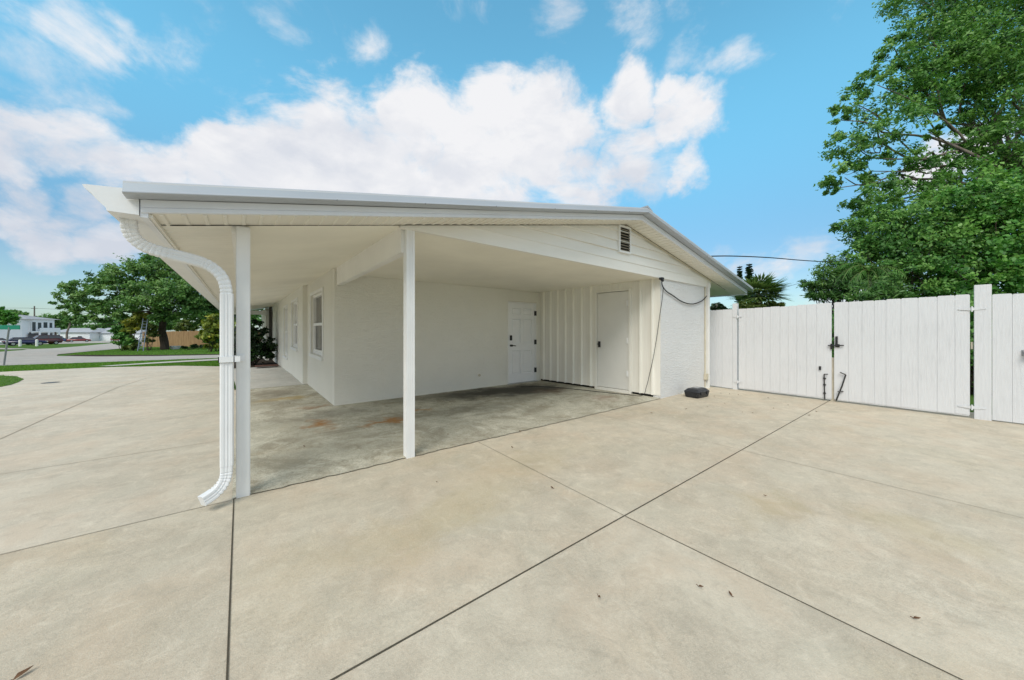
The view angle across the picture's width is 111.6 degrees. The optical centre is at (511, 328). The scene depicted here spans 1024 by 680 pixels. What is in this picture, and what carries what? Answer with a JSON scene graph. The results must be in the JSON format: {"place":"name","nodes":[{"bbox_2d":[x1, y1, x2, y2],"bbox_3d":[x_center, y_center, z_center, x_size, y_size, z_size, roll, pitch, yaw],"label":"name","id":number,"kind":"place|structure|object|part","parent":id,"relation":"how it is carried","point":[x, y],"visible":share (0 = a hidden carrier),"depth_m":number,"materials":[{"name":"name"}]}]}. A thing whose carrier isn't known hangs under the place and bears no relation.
{"place":"outdoors","nodes":[
{"label":"outdoors","id":0,"kind":"place"},
{"bbox_2d":[0,340,141,344],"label":"parking apron","id":1,"kind":"object","parent":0,"point":[73,342],"visible":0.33,"depth_m":89.55,"materials":[{"name":"concrete"}]},
{"bbox_2d":[66,337,91,341],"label":"parked car","id":2,"kind":"object","parent":1,"relation":"on","point":[72,339],"visible":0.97,"depth_m":98.35,"materials":[{"name":"red metal"}]},
{"bbox_2d":[0,343,219,365],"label":"street","id":3,"kind":"structure","parent":0,"point":[34,356],"depth_m":20.83,"materials":[{"name":"grey asphalt"}]},
{"bbox_2d":[0,500,232,679],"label":"concrete pad","id":4,"kind":"object","parent":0,"point":[146,600],"visible":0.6,"depth_m":1.72,"materials":[{"name":"beige concrete"}]},
{"bbox_2d":[12,666,31,679],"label":"dry leaf","id":5,"kind":"object","parent":4,"relation":"on","point":[20,673],"visible":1,"depth_m":1.36,"materials":[{"name":"brown plant"}]},
{"bbox_2d":[2,500,228,553],"bbox_3d":[-5.752,1.373,0.005,8.940,0.033,0.006,0,0,-38],"label":"expansion joint","id":6,"kind":"object","parent":4,"relation":"on","point":[109,528],"visible":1,"depth_m":2.35,"materials":[{"name":"grey concrete"}]},
{"bbox_2d":[0,366,235,554],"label":"driveway","id":7,"kind":"structure","parent":0,"point":[161,412],"depth_m":3.95,"materials":[{"name":"concrete"}]},
{"bbox_2d":[0,375,21,386],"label":"grass island","id":8,"kind":"structure","parent":7,"relation":"on","point":[5,380],"depth_m":9.80,"materials":[{"name":"green plant"}]},
{"bbox_2d":[0,374,166,438],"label":"expansion joint","id":9,"kind":"object","parent":7,"relation":"on","point":[61,411],"visible":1,"depth_m":5.51,"materials":[{"name":"grey concrete"}]},
{"bbox_2d":[3,441,213,473],"bbox_3d":[-6.958,1.375,1.548,8.940,0.038,0.008,0,0,-38],"label":"expansion joint","id":10,"kind":"object","parent":7,"relation":"on","point":[101,458],"visible":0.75,"depth_m":3.64,"materials":[{"name":"grey concrete"}]},
{"bbox_2d":[106,357,258,365],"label":"sidewalk","id":11,"kind":"structure","parent":0,"point":[168,362],"depth_m":15.91,"materials":[{"name":"concrete"}]},
{"bbox_2d":[234,366,301,388],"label":"porch walk","id":12,"kind":"structure","parent":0,"point":[269,376],"depth_m":9.63,"materials":[{"name":"concrete"}]},
{"bbox_2d":[255,364,278,366],"bbox_3d":[-8.936,1.339,12.688,0.700,0.017,0.500,0,0,-38],"label":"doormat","id":13,"kind":"object","parent":12,"relation":"on","point":[266,365],"visible":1,"depth_m":12.61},
{"bbox_2d":[232,380,659,498],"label":"carport slab","id":14,"kind":"structure","parent":0,"point":[332,438],"depth_m":5.07,"materials":[{"name":"concrete"}]},
{"bbox_2d":[0,343,973,411],"bbox_3d":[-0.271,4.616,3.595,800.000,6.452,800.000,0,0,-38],"label":"ground","id":15,"kind":"structure","parent":0,"point":[43,346],"depth_m":35.44,"materials":[{"name":"green plant"}]},
{"bbox_2d":[0,325,19,364],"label":"street sign","id":16,"kind":"object","parent":15,"relation":"on","point":[9,327],"visible":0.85,"depth_m":15.59,"materials":[{"name":"metal"}]},
{"bbox_2d":[0,306,20,324],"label":"street tree","id":17,"kind":"object","parent":15,"relation":"on","point":[7,316],"visible":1,"depth_m":45.79,"materials":[{"name":"green plant"}]},
{"bbox_2d":[10,309,28,315],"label":"background tree","id":18,"kind":"object","parent":15,"relation":"on","point":[20,312],"visible":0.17,"depth_m":117.91,"materials":[{"name":"green plant"}]},
{"bbox_2d":[1,337,47,345],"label":"parked car","id":19,"kind":"object","parent":15,"relation":"on","point":[12,341],"visible":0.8,"depth_m":59.38,"materials":[{"name":"blue metal"}]},
{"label":"windows","id":20,"kind":"part","parent":19,"relation":"part of","materials":[{"name":"black glass"}]},
{"bbox_2d":[0,315,59,338],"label":"apartment building","id":21,"kind":"structure","parent":15,"relation":"on","point":[31,326],"depth_m":80.11,"materials":[{"name":"white paint"}]},
{"bbox_2d":[31,322,35,330],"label":"window","id":22,"kind":"structure","parent":21,"relation":"in","point":[33,324],"depth_m":80.29,"materials":[{"name":"black glass"}]},
{"bbox_2d":[28,333,38,336],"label":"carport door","id":23,"kind":"structure","parent":21,"relation":"in","point":[29,334],"depth_m":80.12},
{"bbox_2d":[37,322,41,328],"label":"window","id":24,"kind":"structure","parent":21,"relation":"in","point":[39,324],"depth_m":81.46,"materials":[{"name":"black glass"}]},
{"bbox_2d":[43,322,47,327],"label":"window","id":25,"kind":"structure","parent":21,"relation":"in","point":[45,324],"depth_m":82.64,"materials":[{"name":"black glass"}]},
{"bbox_2d":[26,335,62,344],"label":"parked car","id":26,"kind":"object","parent":15,"relation":"on","point":[53,339],"visible":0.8,"depth_m":66.44,"materials":[{"name":"red metal"}]},
{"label":"windows","id":27,"kind":"part","parent":26,"relation":"part of","materials":[{"name":"black glass"}]},
{"bbox_2d":[43,313,65,334],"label":"background tree","id":28,"kind":"object","parent":15,"relation":"on","point":[59,317],"visible":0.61,"depth_m":111.44,"materials":[{"name":"green plant"}]},
{"bbox_2d":[62,315,88,341],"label":"background tree","id":29,"kind":"object","parent":15,"relation":"on","point":[77,320],"visible":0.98,"depth_m":109.24,"materials":[{"name":"green plant"}]},
{"bbox_2d":[56,328,106,341],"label":"neighbour house","id":30,"kind":"structure","parent":15,"relation":"on","point":[89,333],"depth_m":122.37,"materials":[{"name":"white paint"}]},
{"bbox_2d":[35,312,151,329],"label":"distant treeline","id":31,"kind":"object","parent":15,"relation":"on","point":[63,325],"visible":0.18,"depth_m":204.78,"materials":[{"name":"green plant"}]},
{"bbox_2d":[107,324,140,350],"bbox_3d":[-34.475,0.821,30.950,2.441,2.512,1.768,0,0,-8],"label":"shrub","id":32,"kind":"object","parent":15,"relation":"on","point":[124,338],"visible":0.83,"depth_m":30.61,"materials":[{"name":"green plant"}]},
{"bbox_2d":[99,328,150,340],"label":"neighbour house","id":33,"kind":"structure","parent":15,"relation":"on","point":[105,335],"depth_m":125.00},
{"bbox_2d":[0,347,258,386],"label":"verge grass","id":34,"kind":"structure","parent":15,"relation":"on","point":[8,368],"depth_m":15.46,"materials":[{"name":"green plant"}]},
{"bbox_2d":[169,346,180,348],"bbox_3d":[-31.938,1.774,33.000,0.840,0.300,0.819,0,0,-38],"label":"planter","id":35,"kind":"object","parent":34,"relation":"on","point":[174,347],"visible":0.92,"depth_m":32.75,"materials":[{"name":"grey concrete"}]},
{"bbox_2d":[121,342,140,350],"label":"shrub","id":36,"kind":"object","parent":15,"relation":"on","point":[132,346],"visible":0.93,"depth_m":30.37,"materials":[{"name":"green plant"}]},
{"bbox_2d":[118,312,156,347],"bbox_3d":[-33.384,0.246,31.045,2.795,3.642,1.795,0,0,8],"label":"shrub","id":37,"kind":"object","parent":15,"relation":"on","point":[132,326],"visible":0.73,"depth_m":30.79,"materials":[{"name":"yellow plant"}]},
{"bbox_2d":[137,318,147,350],"bbox_3d":[-31.816,0.502,29.982,0.481,2.842,1.161,0,0,-29],"label":"ladder","id":38,"kind":"object","parent":15,"relation":"on","point":[145,334],"visible":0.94,"depth_m":29.99,"materials":[{"name":"metal"}]},
{"bbox_2d":[67,354,219,355],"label":"verge dirt","id":39,"kind":"structure","parent":15,"relation":"on","point":[142,355],"depth_m":22.84,"materials":[{"name":"brown soil"}]},
{"bbox_2d":[139,322,160,349],"bbox_3d":[-32.165,0.713,30.839,1.166,2.663,1.378,0,0,0],"label":"shrub","id":40,"kind":"object","parent":15,"relation":"on","point":[152,334],"visible":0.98,"depth_m":30.77,"materials":[{"name":"green plant"}]},
{"bbox_2d":[48,253,263,349],"bbox_3d":[-32.712,-2.670,32.336,17.207,9.914,9.440,0,0,-26],"label":"oak tree","id":41,"kind":"object","parent":15,"relation":"on","point":[176,293],"visible":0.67,"depth_m":30.86,"materials":[{"name":"green plant"}]},
{"bbox_2d":[149,319,180,330],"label":"background tree","id":42,"kind":"object","parent":15,"relation":"on","point":[170,325],"visible":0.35,"depth_m":49.47,"materials":[{"name":"green plant"}]},
{"bbox_2d":[172,319,200,330],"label":"background tree","id":43,"kind":"object","parent":15,"relation":"on","point":[184,325],"visible":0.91,"depth_m":46.59,"materials":[{"name":"green plant"}]},
{"bbox_2d":[181,344,203,349],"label":"shrub","id":44,"kind":"object","parent":15,"relation":"on","point":[193,346],"visible":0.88,"depth_m":31.21,"materials":[{"name":"green plant"}]},
{"bbox_2d":[142,331,261,346],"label":"wooden fence","id":45,"kind":"object","parent":15,"relation":"on","point":[181,338],"visible":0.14,"depth_m":41.40,"materials":[{"name":"brown wood"}]},
{"bbox_2d":[202,326,219,350],"bbox_3d":[-23.286,0.710,27.712,2.268,2.398,1.960,0,0,-38],"label":"shrub","id":46,"kind":"object","parent":15,"relation":"on","point":[216,340],"visible":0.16,"depth_m":27.16,"materials":[{"name":"green plant"}]},
{"bbox_2d":[194,313,235,351],"bbox_3d":[-22.877,0.335,27.183,3.122,3.121,2.363,0,0,-38],"label":"shrub","id":47,"kind":"object","parent":15,"relation":"on","point":[214,330],"visible":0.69,"depth_m":26.71,"materials":[{"name":"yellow plant"}]},
{"bbox_2d":[189,312,261,325],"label":"background tree","id":48,"kind":"object","parent":15,"relation":"on","point":[250,319],"visible":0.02,"depth_m":51.33,"materials":[{"name":"green plant"}]},
{"bbox_2d":[234,358,279,367],"bbox_3d":[-11.923,1.482,15.951,1.850,0.134,7.980,0,0,-38],"label":"plant bed","id":49,"kind":"object","parent":15,"relation":"on","point":[266,362],"visible":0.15,"depth_m":14.55,"materials":[{"name":"brown soil"}]},
{"bbox_2d":[218,318,277,364],"bbox_3d":[-10.345,0.577,13.768,1.643,2.030,2.059,0,0,34],"label":"porch shrub","id":50,"kind":"object","parent":49,"relation":"on","point":[260,349],"visible":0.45,"depth_m":13.73,"materials":[{"name":"green plant"}]},
{"bbox_2d":[82,180,752,505],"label":"house","id":51,"kind":"structure","parent":15,"relation":"on","point":[357,297],"depth_m":6.22,"materials":[{"name":"paint"}]},
{"bbox_2d":[282,304,287,359],"bbox_3d":[-7.511,0.098,11.612,0.150,1.775,1.290,0,0,-38],"label":"window","id":52,"kind":"structure","parent":51,"relation":"in","point":[286,309],"depth_m":12.03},
{"bbox_2d":[290,297,297,350],"bbox_3d":[-6.034,-0.117,9.721,0.150,1.425,1.390,0,0,-38],"label":"window","id":53,"kind":"structure","parent":51,"relation":"in","point":[295,305],"depth_m":10.16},
{"bbox_2d":[309,287,322,360],"bbox_3d":[-4.191,-0.097,7.525,0.150,1.465,1.560,0,0,-38],"label":"window","id":54,"kind":"structure","parent":51,"relation":"in","point":[317,299],"depth_m":7.84,"materials":[{"name":"white glass"}]},
{"bbox_2d":[508,301,536,384],"bbox_3d":[0.233,0.351,8.773,0.950,2.058,0.221,0,0,-38],"label":"door","id":55,"kind":"structure","parent":51,"relation":"in","point":[522,341],"depth_m":8.74,"materials":[{"name":"paint"}]},
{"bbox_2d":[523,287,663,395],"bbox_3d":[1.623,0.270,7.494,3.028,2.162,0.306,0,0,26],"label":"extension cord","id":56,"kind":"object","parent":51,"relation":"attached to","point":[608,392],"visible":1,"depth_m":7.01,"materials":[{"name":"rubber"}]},
{"bbox_2d":[595,288,632,393],"bbox_3d":[2.185,0.270,7.555,0.150,2.220,0.881,0,0,-43],"label":"door","id":57,"kind":"structure","parent":51,"relation":"in","point":[613,308],"depth_m":7.53,"materials":[{"name":"white metal"}]},
{"bbox_2d":[661,281,706,303],"bbox_3d":[3.657,-0.747,7.335,2.015,0.448,0.049,0,0,-39],"label":"wall cable","id":58,"kind":"object","parent":51,"relation":"attached to","point":[678,299],"depth_m":7.14,"materials":[{"name":"rubber"}]},
{"bbox_2d":[712,255,848,261],"bbox_3d":[8.278,-1.990,9.957,10.136,0.968,0.024,0,0,-31],"label":"overhead cable","id":59,"kind":"object","parent":51,"relation":"attached to","point":[768,257],"visible":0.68,"depth_m":8.77,"materials":[{"name":"rubber"}]},
{"bbox_2d":[710,302,729,309],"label":"background shrub","id":60,"kind":"object","parent":15,"relation":"on","point":[717,306],"visible":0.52,"depth_m":18.77,"materials":[{"name":"green plant"}]},
{"bbox_2d":[734,266,742,306],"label":"pine tree","id":61,"kind":"object","parent":15,"relation":"on","point":[739,273],"visible":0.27,"depth_m":87.67,"materials":[{"name":"green plant"}]},
{"bbox_2d":[740,264,754,303],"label":"pine tree","id":62,"kind":"object","parent":15,"relation":"on","point":[748,272],"visible":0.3,"depth_m":79.59,"materials":[{"name":"green plant"}]},
{"bbox_2d":[728,273,793,307],"bbox_3d":[14.902,-0.841,20.996,3.620,5.331,3.525,0,0,-38],"label":"palm tree","id":63,"kind":"object","parent":15,"relation":"on","point":[770,287],"visible":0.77,"depth_m":20.23,"materials":[{"name":"green plant"}]},
{"bbox_2d":[738,301,785,308],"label":"background shrub","id":64,"kind":"object","parent":15,"relation":"on","point":[745,305],"visible":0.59,"depth_m":19.80,"materials":[{"name":"green plant"}]},
{"bbox_2d":[796,253,917,337],"bbox_3d":[10.408,-0.467,10.621,1.995,4.099,3.581,0,0,16],"label":"hedge shrub","id":65,"kind":"object","parent":15,"relation":"on","point":[821,287],"visible":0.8,"depth_m":10.91,"materials":[{"name":"green plant"}]},
{"bbox_2d":[834,259,906,301],"bbox_3d":[10.550,-0.173,10.338,1.478,3.651,1.787,0,0,39],"label":"palm tree","id":66,"kind":"object","parent":15,"relation":"on","point":[863,273],"visible":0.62,"depth_m":10.19,"materials":[{"name":"green plant"}]},
{"bbox_2d":[832,288,1002,394],"bbox_3d":[9.602,0.598,8.608,2.964,3.068,4.816,0,0,-38],"label":"hedge shrub","id":67,"kind":"object","parent":15,"relation":"on","point":[971,340],"visible":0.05,"depth_m":7.57,"materials":[{"name":"green plant"}]},
{"bbox_2d":[813,0,1023,233],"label":"oak tree","id":68,"kind":"object","parent":15,"relation":"on","point":[965,49],"visible":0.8,"depth_m":12.26,"materials":[{"name":"green plant"}]},
{"bbox_2d":[830,181,1022,299],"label":"hedge shrub","id":69,"kind":"object","parent":15,"relation":"on","point":[895,236],"visible":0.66,"depth_m":10.01,"materials":[{"name":"green plant"}]},
{"bbox_2d":[919,160,1023,294],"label":"hedge shrub","id":70,"kind":"object","parent":15,"relation":"on","point":[1011,279],"visible":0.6,"depth_m":9.29,"materials":[{"name":"green plant"}]},
{"bbox_2d":[0,0,1023,331],"label":"sky","id":71,"kind":"structure","parent":0,"point":[711,116],"materials":[{"name":"blue"}]},
{"bbox_2d":[228,385,829,679],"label":"concrete pad","id":72,"kind":"object","parent":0,"point":[333,576],"visible":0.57,"depth_m":2.48,"materials":[{"name":"beige concrete"}]},
{"bbox_2d":[226,500,233,679],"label":"expansion joint","id":73,"kind":"object","parent":72,"relation":"on","point":[227,662],"visible":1,"depth_m":1.71,"materials":[{"name":"grey concrete"}]},
{"bbox_2d":[479,442,622,514],"bbox_3d":[0.206,1.356,3.350,0.004,0.001,2.034,0,0,-37],"label":"expansion joint","id":74,"kind":"object","parent":72,"relation":"on","point":[582,494],"visible":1,"depth_m":2.79,"materials":[{"name":"grey concrete"}]},
{"bbox_2d":[330,401,827,679],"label":"expansion joint","id":75,"kind":"object","parent":72,"relation":"on","point":[525,570],"visible":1,"depth_m":1.86,"materials":[{"name":"grey concrete"}]},
{"bbox_2d":[684,387,708,398],"bbox_3d":[3.710,1.270,6.978,0.460,0.181,0.310,0,0,-34],"label":"equipment case","id":76,"kind":"object","parent":72,"relation":"on","point":[696,392],"visible":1,"depth_m":6.87,"materials":[{"name":"black plastic"}]},
{"bbox_2d":[710,303,738,389],"bbox_3d":[4.823,0.420,8.101,0.103,1.980,0.769,0,0,-38],"label":"fence","id":77,"kind":"object","parent":72,"relation":"on","point":[724,348],"visible":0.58,"depth_m":7.97,"materials":[{"name":"paint"}]},
{"bbox_2d":[733,303,835,401],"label":"gate","id":78,"kind":"structure","parent":77,"relation":"attached to","point":[785,350],"depth_m":7.04,"materials":[{"name":"paint"}]},
{"bbox_2d":[335,516,959,679],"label":"concrete pad","id":79,"kind":"object","parent":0,"point":[654,612],"visible":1,"depth_m":1.56,"materials":[{"name":"beige concrete"}]},
{"bbox_2d":[626,516,962,679],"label":"expansion joint","id":80,"kind":"object","parent":79,"relation":"on","point":[813,607],"visible":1,"depth_m":1.68,"materials":[{"name":"grey concrete"}]},
{"bbox_2d":[625,400,1023,679],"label":"concrete pad","id":81,"kind":"object","parent":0,"point":[881,559],"visible":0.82,"depth_m":2.43,"materials":[{"name":"beige concrete"}]},
{"bbox_2d":[743,450,1022,517],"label":"expansion joint","id":82,"kind":"object","parent":81,"relation":"on","point":[897,487],"visible":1,"depth_m":2.95,"materials":[{"name":"grey concrete"}]},
{"bbox_2d":[971,284,1023,423],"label":"fence","id":83,"kind":"object","parent":81,"relation":"on","point":[999,358],"visible":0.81,"depth_m":5.09,"materials":[{"name":"paint"}]},
{"bbox_2d":[828,294,985,415],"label":"gate","id":84,"kind":"structure","parent":83,"relation":"attached to","point":[910,353],"depth_m":5.79,"materials":[{"name":"paint"}]}
]}

